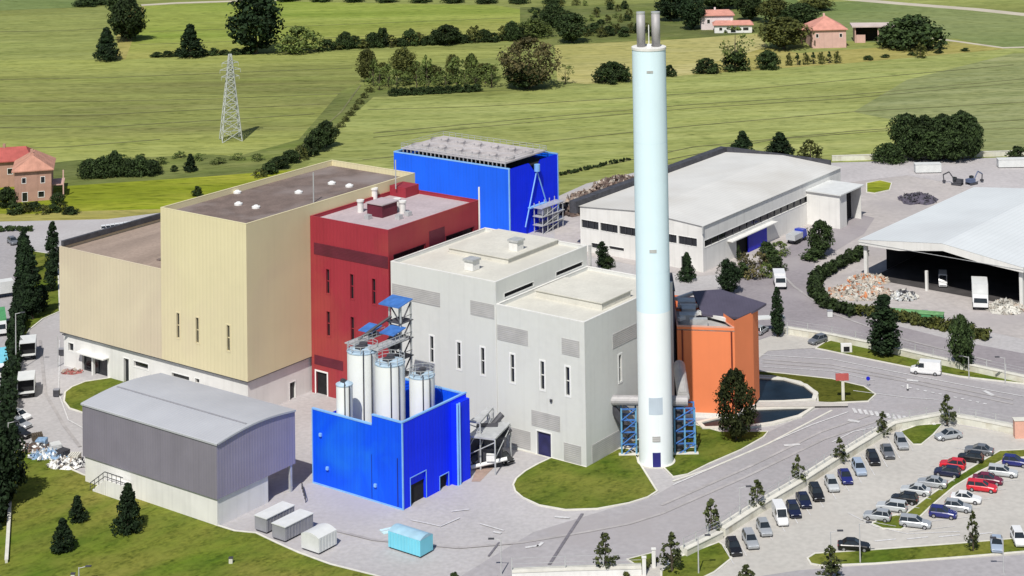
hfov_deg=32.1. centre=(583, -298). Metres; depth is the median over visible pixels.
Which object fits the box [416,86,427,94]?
bush
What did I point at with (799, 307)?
road
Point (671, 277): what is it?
dark link block
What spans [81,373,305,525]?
grey hall
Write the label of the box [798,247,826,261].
bush
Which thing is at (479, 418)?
loading canopy
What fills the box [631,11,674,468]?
chimney
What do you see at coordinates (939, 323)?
hedge
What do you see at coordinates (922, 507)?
lawn
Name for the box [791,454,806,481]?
tree
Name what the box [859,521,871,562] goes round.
street lamp
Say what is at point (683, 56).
field
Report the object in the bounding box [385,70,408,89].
tree
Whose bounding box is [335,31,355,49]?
tree
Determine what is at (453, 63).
bush
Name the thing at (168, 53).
bush
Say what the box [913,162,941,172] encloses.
office container
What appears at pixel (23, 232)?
cypress
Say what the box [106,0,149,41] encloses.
tree
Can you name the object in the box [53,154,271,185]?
field
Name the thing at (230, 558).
marker post
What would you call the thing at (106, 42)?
conifer
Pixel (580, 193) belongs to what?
spoil heap
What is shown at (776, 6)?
tree
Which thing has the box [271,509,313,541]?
skip container
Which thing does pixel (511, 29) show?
tree
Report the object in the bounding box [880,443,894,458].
parked car
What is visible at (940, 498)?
kerb
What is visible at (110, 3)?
tree
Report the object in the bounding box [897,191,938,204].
ash heap
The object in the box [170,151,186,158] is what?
bush
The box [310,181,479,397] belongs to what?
red building
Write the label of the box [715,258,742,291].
tree
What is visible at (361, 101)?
bush
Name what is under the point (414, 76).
tree
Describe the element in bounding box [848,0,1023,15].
farm track
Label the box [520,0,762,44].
field
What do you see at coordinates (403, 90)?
bush
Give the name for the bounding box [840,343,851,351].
utility cabinet
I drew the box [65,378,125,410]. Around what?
lawn
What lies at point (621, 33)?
bush
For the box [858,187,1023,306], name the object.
open storage hall
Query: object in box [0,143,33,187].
red roofed house
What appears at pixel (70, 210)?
bush
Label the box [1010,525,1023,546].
parked car
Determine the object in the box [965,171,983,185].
excavator
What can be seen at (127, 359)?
door
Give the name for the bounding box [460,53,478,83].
bush
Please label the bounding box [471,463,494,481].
yard stain
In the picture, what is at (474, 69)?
tree
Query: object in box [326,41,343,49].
bush
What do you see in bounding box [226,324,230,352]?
window
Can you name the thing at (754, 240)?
sliding door
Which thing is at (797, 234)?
box truck
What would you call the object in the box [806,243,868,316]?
hedge
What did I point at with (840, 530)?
street lamp
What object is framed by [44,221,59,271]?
cypress
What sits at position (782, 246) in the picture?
bush
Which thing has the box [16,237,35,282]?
cypress
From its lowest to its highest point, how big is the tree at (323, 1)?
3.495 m
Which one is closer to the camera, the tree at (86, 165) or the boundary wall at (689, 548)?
the boundary wall at (689, 548)
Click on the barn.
(862, 32)
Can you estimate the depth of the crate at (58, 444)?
286.98 m
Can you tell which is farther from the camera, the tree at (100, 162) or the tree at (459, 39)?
the tree at (459, 39)
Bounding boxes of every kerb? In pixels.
[21,443,378,575]
[26,250,59,334]
[63,377,109,412]
[512,445,657,510]
[626,552,657,566]
[629,422,768,477]
[660,541,732,575]
[672,410,832,481]
[759,371,876,402]
[806,538,1023,565]
[815,340,1023,383]
[866,180,891,193]
[870,449,1023,529]
[899,423,943,444]
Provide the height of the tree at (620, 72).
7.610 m
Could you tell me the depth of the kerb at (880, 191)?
450.57 m
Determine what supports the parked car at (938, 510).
on the parking lot at (793, 546)
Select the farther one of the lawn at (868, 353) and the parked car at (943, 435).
the lawn at (868, 353)
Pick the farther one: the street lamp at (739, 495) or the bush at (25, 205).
the bush at (25, 205)
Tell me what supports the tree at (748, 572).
on the ground at (39, 34)
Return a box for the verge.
[0,209,159,221]
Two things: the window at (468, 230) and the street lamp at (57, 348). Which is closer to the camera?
the window at (468, 230)
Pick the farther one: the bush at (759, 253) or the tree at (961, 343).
the bush at (759, 253)
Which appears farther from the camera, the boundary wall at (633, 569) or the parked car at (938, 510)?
the parked car at (938, 510)
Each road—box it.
[462,348,1023,575]
[720,215,1023,373]
[764,555,1023,575]
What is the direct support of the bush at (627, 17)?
on the field at (674, 29)
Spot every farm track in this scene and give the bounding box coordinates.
[141,0,276,5]
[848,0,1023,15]
[932,38,1023,47]
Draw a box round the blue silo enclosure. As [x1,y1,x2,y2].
[312,378,470,510]
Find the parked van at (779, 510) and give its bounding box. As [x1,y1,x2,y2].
[771,499,788,525]
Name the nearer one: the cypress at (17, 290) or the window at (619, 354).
the window at (619, 354)
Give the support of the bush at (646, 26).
on the field at (674, 29)
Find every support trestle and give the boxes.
[619,406,638,455]
[673,401,698,454]
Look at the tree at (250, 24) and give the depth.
677.82 m
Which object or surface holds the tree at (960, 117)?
on the field at (358, 140)
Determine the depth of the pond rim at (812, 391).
307.88 m
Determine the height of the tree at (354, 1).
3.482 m
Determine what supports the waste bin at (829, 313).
on the road at (799, 307)
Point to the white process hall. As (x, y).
(532, 339)
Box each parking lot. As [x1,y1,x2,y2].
[0,230,19,401]
[640,423,1023,575]
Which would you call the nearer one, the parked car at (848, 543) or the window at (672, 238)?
the parked car at (848, 543)
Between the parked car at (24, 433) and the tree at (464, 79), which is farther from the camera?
the tree at (464, 79)
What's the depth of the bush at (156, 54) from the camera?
676.04 m
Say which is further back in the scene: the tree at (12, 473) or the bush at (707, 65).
the bush at (707, 65)
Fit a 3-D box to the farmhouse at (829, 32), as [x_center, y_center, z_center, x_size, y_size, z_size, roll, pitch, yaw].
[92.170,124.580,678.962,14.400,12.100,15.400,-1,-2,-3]
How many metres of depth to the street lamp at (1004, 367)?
310.17 m
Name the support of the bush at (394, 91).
on the field at (335, 106)
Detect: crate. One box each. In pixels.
[31,431,42,441]
[35,437,47,444]
[49,441,61,448]
[55,447,69,457]
[68,452,80,458]
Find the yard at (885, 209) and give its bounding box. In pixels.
[555,174,1023,338]
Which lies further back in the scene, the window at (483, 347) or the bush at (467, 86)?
the bush at (467, 86)
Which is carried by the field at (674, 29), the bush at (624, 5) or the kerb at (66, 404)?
the bush at (624, 5)
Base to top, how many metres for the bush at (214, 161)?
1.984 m
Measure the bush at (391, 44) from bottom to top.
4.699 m
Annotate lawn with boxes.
[0,450,372,575]
[24,251,58,334]
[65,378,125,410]
[514,449,655,508]
[627,423,765,475]
[629,553,651,563]
[662,543,729,575]
[759,371,873,401]
[809,539,1023,564]
[817,341,1020,382]
[867,180,890,192]
[873,450,1023,528]
[902,424,940,443]
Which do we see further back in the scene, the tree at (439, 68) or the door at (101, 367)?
the tree at (439, 68)
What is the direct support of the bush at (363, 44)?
on the field at (168, 22)
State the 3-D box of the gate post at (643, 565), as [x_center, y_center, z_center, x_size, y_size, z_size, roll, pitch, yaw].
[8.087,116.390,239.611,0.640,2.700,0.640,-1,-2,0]
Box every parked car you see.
[7,236,17,244]
[14,416,31,428]
[14,425,31,439]
[16,407,31,419]
[502,450,514,464]
[725,536,742,555]
[741,527,758,548]
[756,517,772,536]
[758,325,768,334]
[785,499,801,517]
[795,491,811,507]
[808,333,827,344]
[808,481,824,500]
[824,474,839,491]
[837,468,852,483]
[837,537,869,551]
[851,457,866,475]
[863,507,891,522]
[866,448,880,464]
[876,498,907,512]
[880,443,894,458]
[890,491,918,505]
[894,432,908,449]
[899,513,931,529]
[900,482,931,496]
[917,475,947,488]
[928,504,956,519]
[933,464,960,477]
[934,427,962,441]
[939,457,965,469]
[944,497,971,513]
[950,490,981,504]
[957,450,983,463]
[964,443,993,456]
[966,478,997,493]
[972,471,1002,485]
[987,463,1017,478]
[990,534,1002,552]
[1002,453,1023,467]
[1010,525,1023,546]
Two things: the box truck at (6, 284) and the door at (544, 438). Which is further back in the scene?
the box truck at (6, 284)
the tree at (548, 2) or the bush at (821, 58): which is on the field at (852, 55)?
the bush at (821, 58)
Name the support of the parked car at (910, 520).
on the parking lot at (793, 546)
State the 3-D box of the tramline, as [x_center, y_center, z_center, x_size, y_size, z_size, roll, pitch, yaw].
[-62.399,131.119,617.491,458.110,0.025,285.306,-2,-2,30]
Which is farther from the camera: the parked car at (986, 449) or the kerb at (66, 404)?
the kerb at (66, 404)
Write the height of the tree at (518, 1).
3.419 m
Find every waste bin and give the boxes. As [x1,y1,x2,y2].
[53,388,59,396]
[58,348,63,355]
[827,310,832,316]
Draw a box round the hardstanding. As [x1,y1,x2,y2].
[835,158,1023,187]
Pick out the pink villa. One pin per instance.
(32, 171)
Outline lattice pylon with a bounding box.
[219,54,242,142]
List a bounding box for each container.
[254,501,294,533]
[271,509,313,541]
[301,523,336,553]
[388,523,432,557]
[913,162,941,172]
[996,157,1023,167]
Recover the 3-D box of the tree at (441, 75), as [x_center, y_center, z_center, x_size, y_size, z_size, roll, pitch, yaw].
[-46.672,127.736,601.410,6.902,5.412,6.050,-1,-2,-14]
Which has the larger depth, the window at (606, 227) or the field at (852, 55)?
the field at (852, 55)
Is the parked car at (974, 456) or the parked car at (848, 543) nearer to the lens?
the parked car at (848, 543)
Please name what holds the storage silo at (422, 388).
on the blue silo enclosure
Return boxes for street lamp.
[15,312,24,358]
[57,334,66,366]
[488,538,501,574]
[697,534,710,572]
[739,485,750,512]
[830,529,842,561]
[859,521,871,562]
[959,355,969,378]
[990,536,1003,573]
[995,356,1005,383]
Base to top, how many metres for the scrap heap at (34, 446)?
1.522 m
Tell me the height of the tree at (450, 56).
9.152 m
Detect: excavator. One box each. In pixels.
[942,171,963,185]
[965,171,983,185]
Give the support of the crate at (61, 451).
on the pavement at (494, 499)
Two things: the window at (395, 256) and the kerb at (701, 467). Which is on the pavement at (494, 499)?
the kerb at (701, 467)
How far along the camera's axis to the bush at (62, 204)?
442.95 m
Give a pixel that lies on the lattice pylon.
(228, 67)
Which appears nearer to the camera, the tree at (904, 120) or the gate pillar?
the gate pillar
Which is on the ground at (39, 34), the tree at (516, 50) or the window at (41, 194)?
the tree at (516, 50)
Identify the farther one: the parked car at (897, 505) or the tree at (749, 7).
the tree at (749, 7)
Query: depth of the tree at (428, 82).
600.57 m
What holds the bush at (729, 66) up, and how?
on the field at (852, 55)
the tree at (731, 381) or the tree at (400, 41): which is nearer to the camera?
the tree at (731, 381)
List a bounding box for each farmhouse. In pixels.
[700,7,734,29]
[805,13,847,47]
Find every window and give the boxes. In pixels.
[7,168,12,174]
[38,191,44,197]
[40,176,44,182]
[68,342,73,352]
[133,360,148,370]
[171,371,189,380]
[176,311,179,339]
[195,316,199,344]
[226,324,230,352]
[325,268,330,294]
[326,310,330,337]
[349,273,354,300]
[350,315,354,339]
[371,277,376,305]
[393,243,425,259]
[429,334,434,364]
[445,226,473,240]
[456,340,461,370]
[479,345,485,376]
[504,281,533,298]
[509,352,515,384]
[539,359,545,391]
[556,261,582,276]
[564,365,570,397]
[581,219,598,230]
[591,242,598,248]
[600,222,617,233]
[609,245,623,251]
[618,352,622,383]
[619,225,634,236]
[669,234,676,243]
[678,235,696,246]
[704,196,806,248]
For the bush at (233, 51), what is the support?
on the field at (168, 22)
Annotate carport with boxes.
[758,314,787,334]
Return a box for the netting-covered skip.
[891,308,943,318]
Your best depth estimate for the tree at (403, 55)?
614.79 m
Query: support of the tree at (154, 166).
on the field at (229, 167)
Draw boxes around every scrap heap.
[17,441,48,452]
[27,447,67,460]
[45,456,84,469]
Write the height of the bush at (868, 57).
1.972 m
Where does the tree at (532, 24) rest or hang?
on the ground at (39, 34)
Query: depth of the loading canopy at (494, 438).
277.44 m
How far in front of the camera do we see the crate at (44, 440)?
288.99 m
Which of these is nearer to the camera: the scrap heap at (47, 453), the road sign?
the scrap heap at (47, 453)
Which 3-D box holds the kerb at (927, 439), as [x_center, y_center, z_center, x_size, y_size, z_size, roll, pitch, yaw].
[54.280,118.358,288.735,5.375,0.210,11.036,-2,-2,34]
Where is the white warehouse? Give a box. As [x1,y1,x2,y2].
[569,146,863,271]
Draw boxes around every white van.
[910,358,941,375]
[938,269,947,286]
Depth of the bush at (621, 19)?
746.21 m
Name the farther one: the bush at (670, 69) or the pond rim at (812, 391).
the bush at (670, 69)
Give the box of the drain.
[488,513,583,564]
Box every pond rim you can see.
[696,406,814,429]
[757,377,818,401]
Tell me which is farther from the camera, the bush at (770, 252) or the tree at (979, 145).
the tree at (979, 145)
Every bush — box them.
[6,203,23,215]
[17,202,32,214]
[25,201,41,211]
[35,204,50,214]
[44,203,60,212]
[54,202,67,210]
[61,206,79,214]
[149,52,162,57]
[156,157,167,164]
[162,51,173,56]
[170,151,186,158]
[170,165,177,171]
[191,186,202,196]
[193,153,205,160]
[206,48,219,55]
[209,157,226,163]
[218,49,229,54]
[228,153,245,160]
[229,48,241,54]
[241,46,253,54]
[251,153,265,160]
[252,168,267,177]
[259,162,278,174]
[295,145,308,159]
[299,137,319,156]
[317,39,335,51]
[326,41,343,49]
[337,121,345,127]
[341,116,349,121]
[345,35,363,48]
[345,110,355,115]
[354,98,364,104]
[357,38,370,48]
[364,59,383,85]
[364,87,374,92]
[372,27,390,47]
[380,63,397,85]
[384,35,398,47]
[387,88,401,96]
[397,71,413,85]
[398,88,411,95]
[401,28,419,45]
[406,87,417,94]
[410,32,426,44]
[415,54,434,84]
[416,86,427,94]
[425,86,437,93]
[428,29,444,44]
[432,70,453,85]
[432,86,444,93]
[443,85,456,93]
[446,56,467,84]
[451,84,464,91]
[457,34,473,42]
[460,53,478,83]
[462,84,473,91]
[466,25,482,42]
[467,83,482,91]
[474,65,498,83]
[484,32,502,42]
[496,25,505,40]
[516,28,528,39]
[571,0,579,5]
[583,27,593,36]
[588,23,599,32]
[591,9,599,17]
[595,19,604,24]
[595,27,609,37]
[600,256,615,268]
[603,14,611,23]
[603,25,615,35]
[606,2,613,9]
[609,23,622,33]
[616,26,629,36]
[617,14,624,22]
[620,0,628,9]
[623,14,631,20]
[624,8,633,17]
[628,22,635,32]
[645,22,650,32]
[666,65,676,76]
[690,58,723,73]
[719,51,749,71]
[737,252,753,265]
[738,262,751,277]
[744,265,764,279]
[751,251,769,267]
[758,241,778,255]
[759,262,772,277]
[762,248,779,262]
[767,256,788,270]
[773,241,790,256]
[785,52,793,65]
[796,139,822,158]
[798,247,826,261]
[802,52,809,64]
[817,52,825,64]
[833,51,841,63]
[863,55,872,59]
[914,42,926,57]
[933,50,943,53]
[1004,146,1023,156]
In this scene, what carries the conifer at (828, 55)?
on the field at (852, 55)
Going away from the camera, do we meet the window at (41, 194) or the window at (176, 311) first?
the window at (176, 311)
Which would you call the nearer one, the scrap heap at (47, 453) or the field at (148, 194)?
the scrap heap at (47, 453)
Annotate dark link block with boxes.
[670,273,675,395]
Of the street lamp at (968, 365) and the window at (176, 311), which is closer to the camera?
the window at (176, 311)
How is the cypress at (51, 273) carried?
on the lawn at (53, 303)
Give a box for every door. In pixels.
[22,192,27,201]
[81,355,107,375]
[123,357,129,381]
[289,380,295,399]
[315,369,327,395]
[380,527,390,533]
[410,469,426,506]
[439,472,448,487]
[536,429,551,456]
[653,453,660,466]
[736,237,747,256]
[747,228,766,251]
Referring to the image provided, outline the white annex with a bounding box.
[712,18,753,32]
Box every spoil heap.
[559,201,579,216]
[565,186,605,201]
[591,174,633,187]
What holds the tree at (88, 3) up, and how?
on the field at (22, 4)
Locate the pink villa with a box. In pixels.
[11,149,64,201]
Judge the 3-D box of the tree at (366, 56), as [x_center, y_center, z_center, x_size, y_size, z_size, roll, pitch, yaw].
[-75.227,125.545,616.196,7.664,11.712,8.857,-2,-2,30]
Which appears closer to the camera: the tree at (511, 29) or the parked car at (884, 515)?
the parked car at (884, 515)
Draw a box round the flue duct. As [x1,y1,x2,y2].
[611,360,688,450]
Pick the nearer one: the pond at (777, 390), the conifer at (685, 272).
the pond at (777, 390)
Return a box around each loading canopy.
[470,407,503,469]
[470,418,511,474]
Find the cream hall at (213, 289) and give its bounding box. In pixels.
[59,160,414,404]
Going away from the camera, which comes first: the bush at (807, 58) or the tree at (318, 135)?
the tree at (318, 135)
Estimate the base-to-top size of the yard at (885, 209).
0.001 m
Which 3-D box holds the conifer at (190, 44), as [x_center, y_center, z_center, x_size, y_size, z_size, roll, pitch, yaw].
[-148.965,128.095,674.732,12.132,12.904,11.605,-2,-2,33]
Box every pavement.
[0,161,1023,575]
[755,401,847,406]
[759,333,827,357]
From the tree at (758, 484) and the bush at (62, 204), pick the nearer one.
the tree at (758, 484)
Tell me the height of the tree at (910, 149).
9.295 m
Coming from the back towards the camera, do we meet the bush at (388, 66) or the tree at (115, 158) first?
the bush at (388, 66)
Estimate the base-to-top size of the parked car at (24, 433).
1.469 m
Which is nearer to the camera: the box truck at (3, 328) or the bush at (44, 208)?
the box truck at (3, 328)
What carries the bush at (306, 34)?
on the ground at (39, 34)
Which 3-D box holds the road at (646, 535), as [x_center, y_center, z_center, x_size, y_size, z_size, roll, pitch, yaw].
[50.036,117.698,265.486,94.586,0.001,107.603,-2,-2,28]
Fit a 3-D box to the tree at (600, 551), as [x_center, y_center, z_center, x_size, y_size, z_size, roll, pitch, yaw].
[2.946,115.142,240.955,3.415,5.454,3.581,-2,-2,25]
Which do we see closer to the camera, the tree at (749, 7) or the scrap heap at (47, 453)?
the scrap heap at (47, 453)
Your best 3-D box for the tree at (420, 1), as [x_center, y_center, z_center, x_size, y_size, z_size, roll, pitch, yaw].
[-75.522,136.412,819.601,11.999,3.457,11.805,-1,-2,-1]
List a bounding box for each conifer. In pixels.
[49,517,76,553]
[67,495,89,524]
[92,26,122,61]
[109,482,144,536]
[174,24,206,57]
[182,153,197,172]
[676,252,696,282]
[730,130,754,149]
[736,245,741,260]
[764,132,795,154]
[794,53,800,64]
[809,52,816,63]
[825,51,833,62]
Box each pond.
[703,409,806,425]
[758,379,812,399]
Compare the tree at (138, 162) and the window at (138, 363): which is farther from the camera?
the tree at (138, 162)
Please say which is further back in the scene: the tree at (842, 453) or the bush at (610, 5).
the bush at (610, 5)
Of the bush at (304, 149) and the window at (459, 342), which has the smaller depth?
the window at (459, 342)
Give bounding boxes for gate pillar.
[1012,417,1023,438]
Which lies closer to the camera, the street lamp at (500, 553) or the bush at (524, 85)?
the street lamp at (500, 553)
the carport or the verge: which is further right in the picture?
the carport
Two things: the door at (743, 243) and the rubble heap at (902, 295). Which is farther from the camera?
the door at (743, 243)
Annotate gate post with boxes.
[641,556,645,575]
[651,547,655,567]
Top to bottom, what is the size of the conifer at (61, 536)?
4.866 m
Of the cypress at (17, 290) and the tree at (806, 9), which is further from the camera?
the tree at (806, 9)
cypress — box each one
[16,227,30,253]
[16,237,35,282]
[19,254,42,318]
[36,284,49,311]
[43,259,58,291]
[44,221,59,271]
[595,241,610,266]
[769,286,784,336]
[866,293,902,355]
[963,352,973,367]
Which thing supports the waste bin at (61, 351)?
on the pavement at (494, 499)
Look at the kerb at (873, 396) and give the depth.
311.77 m
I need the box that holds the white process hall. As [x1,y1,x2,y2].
[391,227,674,466]
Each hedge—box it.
[0,225,32,231]
[0,302,26,529]
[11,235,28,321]
[559,157,630,175]
[623,556,658,575]
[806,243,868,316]
[853,303,992,340]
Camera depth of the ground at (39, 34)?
724.99 m
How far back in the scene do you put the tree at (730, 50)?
625.34 m
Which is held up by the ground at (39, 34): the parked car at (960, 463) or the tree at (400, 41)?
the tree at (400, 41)
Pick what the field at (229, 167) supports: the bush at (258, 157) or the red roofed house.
the bush at (258, 157)
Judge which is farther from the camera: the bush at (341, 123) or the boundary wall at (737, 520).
the bush at (341, 123)
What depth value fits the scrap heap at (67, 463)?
279.93 m
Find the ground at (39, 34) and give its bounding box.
[0,0,1023,195]
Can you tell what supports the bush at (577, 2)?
on the field at (674, 29)
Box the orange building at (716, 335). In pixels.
[675,289,765,417]
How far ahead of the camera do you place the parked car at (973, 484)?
264.96 m
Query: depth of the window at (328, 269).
310.48 m
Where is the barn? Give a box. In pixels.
[850,22,893,42]
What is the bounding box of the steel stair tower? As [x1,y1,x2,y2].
[345,294,413,378]
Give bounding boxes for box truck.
[0,278,14,294]
[0,307,6,334]
[0,347,7,375]
[17,370,35,396]
[19,334,36,359]
[773,268,785,288]
[786,227,806,243]
[971,276,988,308]
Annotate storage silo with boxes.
[336,378,352,417]
[347,337,377,422]
[374,349,405,420]
[409,363,434,416]
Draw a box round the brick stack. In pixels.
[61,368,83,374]
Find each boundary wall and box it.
[5,362,20,562]
[511,554,641,575]
[680,520,723,555]
[716,405,1012,535]
[783,319,1023,382]
[832,150,1023,160]
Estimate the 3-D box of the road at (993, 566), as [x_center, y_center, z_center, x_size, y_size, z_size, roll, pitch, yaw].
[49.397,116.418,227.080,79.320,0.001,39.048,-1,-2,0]
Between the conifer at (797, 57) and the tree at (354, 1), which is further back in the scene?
the tree at (354, 1)
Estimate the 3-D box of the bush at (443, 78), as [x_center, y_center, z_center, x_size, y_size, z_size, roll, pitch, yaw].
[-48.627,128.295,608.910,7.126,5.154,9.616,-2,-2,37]
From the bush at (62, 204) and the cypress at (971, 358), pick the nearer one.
the cypress at (971, 358)
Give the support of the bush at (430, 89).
on the field at (335, 106)
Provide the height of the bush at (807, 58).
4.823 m
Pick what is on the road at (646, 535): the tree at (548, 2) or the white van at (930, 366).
the white van at (930, 366)
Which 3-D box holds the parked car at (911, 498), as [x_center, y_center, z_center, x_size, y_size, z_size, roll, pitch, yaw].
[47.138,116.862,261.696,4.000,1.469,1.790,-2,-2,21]
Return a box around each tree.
[0,186,18,208]
[0,421,28,501]
[49,192,65,203]
[71,0,106,6]
[76,158,99,179]
[89,155,115,178]
[103,150,125,177]
[105,0,121,10]
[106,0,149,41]
[118,158,137,177]
[127,155,149,176]
[139,159,163,176]
[225,0,286,53]
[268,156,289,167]
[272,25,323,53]
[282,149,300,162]
[304,127,330,149]
[310,0,329,2]
[316,119,339,146]
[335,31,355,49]
[344,0,362,2]
[355,48,378,78]
[362,32,383,48]
[369,66,388,89]
[374,0,396,3]
[377,62,388,78]
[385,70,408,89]
[388,46,417,77]
[393,38,408,46]
[405,61,419,80]
[407,60,425,87]
[408,0,432,2]
[418,73,437,86]
[419,35,436,45]
[420,64,444,80]
[430,24,461,44]
[437,73,454,85]
[440,0,464,3]
[445,54,459,75]
[451,32,466,42]
[456,69,472,84]
[463,53,479,75]
[467,67,484,83]
[475,29,494,42]
[475,63,497,77]
[476,0,498,3]
[478,63,503,87]
[496,36,561,88]
[502,20,522,41]
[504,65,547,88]
[508,0,530,4]
[518,18,555,37]
[540,3,565,27]
[541,0,566,4]
[552,12,591,42]
[558,63,573,83]
[591,61,631,84]
[593,532,619,568]
[654,0,681,20]
[658,531,681,570]
[676,0,707,29]
[703,0,735,8]
[703,498,721,530]
[712,367,758,439]
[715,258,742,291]
[719,25,754,64]
[734,0,761,19]
[736,564,754,575]
[749,479,765,507]
[752,16,814,48]
[754,49,780,70]
[755,0,792,19]
[778,3,822,23]
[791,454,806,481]
[796,0,836,9]
[805,219,835,251]
[815,545,842,575]
[830,437,849,461]
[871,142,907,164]
[874,14,951,50]
[875,411,891,434]
[886,112,916,147]
[896,127,934,160]
[902,114,933,145]
[918,128,954,160]
[925,113,961,159]
[938,128,976,161]
[939,394,956,425]
[944,314,975,365]
[946,109,983,159]
[959,114,985,158]
[964,510,979,550]
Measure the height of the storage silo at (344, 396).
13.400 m
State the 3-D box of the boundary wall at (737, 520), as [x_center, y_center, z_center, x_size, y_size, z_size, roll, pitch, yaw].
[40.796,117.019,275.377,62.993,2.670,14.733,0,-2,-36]
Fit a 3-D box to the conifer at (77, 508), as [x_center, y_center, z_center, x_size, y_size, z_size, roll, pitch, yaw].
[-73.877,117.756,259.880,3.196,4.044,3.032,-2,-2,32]
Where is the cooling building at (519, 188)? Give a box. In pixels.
[393,131,564,233]
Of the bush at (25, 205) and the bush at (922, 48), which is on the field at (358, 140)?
the bush at (922, 48)
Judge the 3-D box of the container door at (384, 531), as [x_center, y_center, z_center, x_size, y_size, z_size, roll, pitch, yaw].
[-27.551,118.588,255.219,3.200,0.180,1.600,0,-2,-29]
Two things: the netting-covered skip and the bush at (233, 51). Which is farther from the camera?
the bush at (233, 51)
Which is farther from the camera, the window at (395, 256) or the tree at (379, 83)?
the tree at (379, 83)
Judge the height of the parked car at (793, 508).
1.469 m
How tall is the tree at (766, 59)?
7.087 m
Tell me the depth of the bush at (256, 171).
476.11 m
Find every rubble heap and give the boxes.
[826,281,893,300]
[846,273,889,284]
[890,289,919,301]
[984,297,1023,314]
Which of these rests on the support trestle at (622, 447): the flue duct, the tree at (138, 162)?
the flue duct
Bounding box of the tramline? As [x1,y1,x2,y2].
[0,18,1023,175]
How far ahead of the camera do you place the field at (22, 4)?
833.59 m
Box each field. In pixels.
[0,0,107,10]
[0,45,514,161]
[0,169,295,213]
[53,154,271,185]
[111,6,144,59]
[125,1,519,59]
[239,84,523,170]
[308,48,1023,192]
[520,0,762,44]
[555,34,767,83]
[696,42,1002,73]
[758,0,1023,48]
[856,53,1023,157]
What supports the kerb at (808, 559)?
on the pavement at (494, 499)
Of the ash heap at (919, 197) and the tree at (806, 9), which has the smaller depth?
the ash heap at (919, 197)
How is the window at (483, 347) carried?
in the white process hall
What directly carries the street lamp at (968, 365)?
on the pavement at (494, 499)
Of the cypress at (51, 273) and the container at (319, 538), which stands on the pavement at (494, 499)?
the container at (319, 538)
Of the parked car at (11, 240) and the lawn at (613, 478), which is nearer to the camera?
the lawn at (613, 478)
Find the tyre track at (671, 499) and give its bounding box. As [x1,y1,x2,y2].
[39,277,1013,547]
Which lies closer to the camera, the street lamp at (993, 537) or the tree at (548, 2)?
the street lamp at (993, 537)
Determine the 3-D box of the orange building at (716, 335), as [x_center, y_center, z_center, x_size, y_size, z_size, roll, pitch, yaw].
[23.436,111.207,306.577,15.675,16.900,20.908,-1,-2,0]
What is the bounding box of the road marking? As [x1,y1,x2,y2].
[58,340,1022,563]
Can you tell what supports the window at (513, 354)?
in the white process hall
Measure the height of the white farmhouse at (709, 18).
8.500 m
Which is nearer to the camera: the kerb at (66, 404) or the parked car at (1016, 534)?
the parked car at (1016, 534)
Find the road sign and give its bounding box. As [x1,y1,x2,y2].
[835,373,848,399]
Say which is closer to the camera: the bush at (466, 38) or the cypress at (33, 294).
the cypress at (33, 294)
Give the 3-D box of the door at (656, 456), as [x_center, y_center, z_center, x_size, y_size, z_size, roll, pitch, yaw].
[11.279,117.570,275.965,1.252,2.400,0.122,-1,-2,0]
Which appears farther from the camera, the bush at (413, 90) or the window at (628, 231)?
the bush at (413, 90)
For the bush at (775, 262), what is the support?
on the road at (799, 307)
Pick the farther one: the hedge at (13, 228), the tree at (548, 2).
the tree at (548, 2)
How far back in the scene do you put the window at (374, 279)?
304.21 m
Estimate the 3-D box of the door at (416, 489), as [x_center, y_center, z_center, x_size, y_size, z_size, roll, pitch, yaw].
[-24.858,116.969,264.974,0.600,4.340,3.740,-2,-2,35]
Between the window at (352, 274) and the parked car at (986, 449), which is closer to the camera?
the parked car at (986, 449)
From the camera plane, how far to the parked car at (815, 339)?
333.01 m
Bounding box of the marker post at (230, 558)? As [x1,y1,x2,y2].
[228,556,232,563]
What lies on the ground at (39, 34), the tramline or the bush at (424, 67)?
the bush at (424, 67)

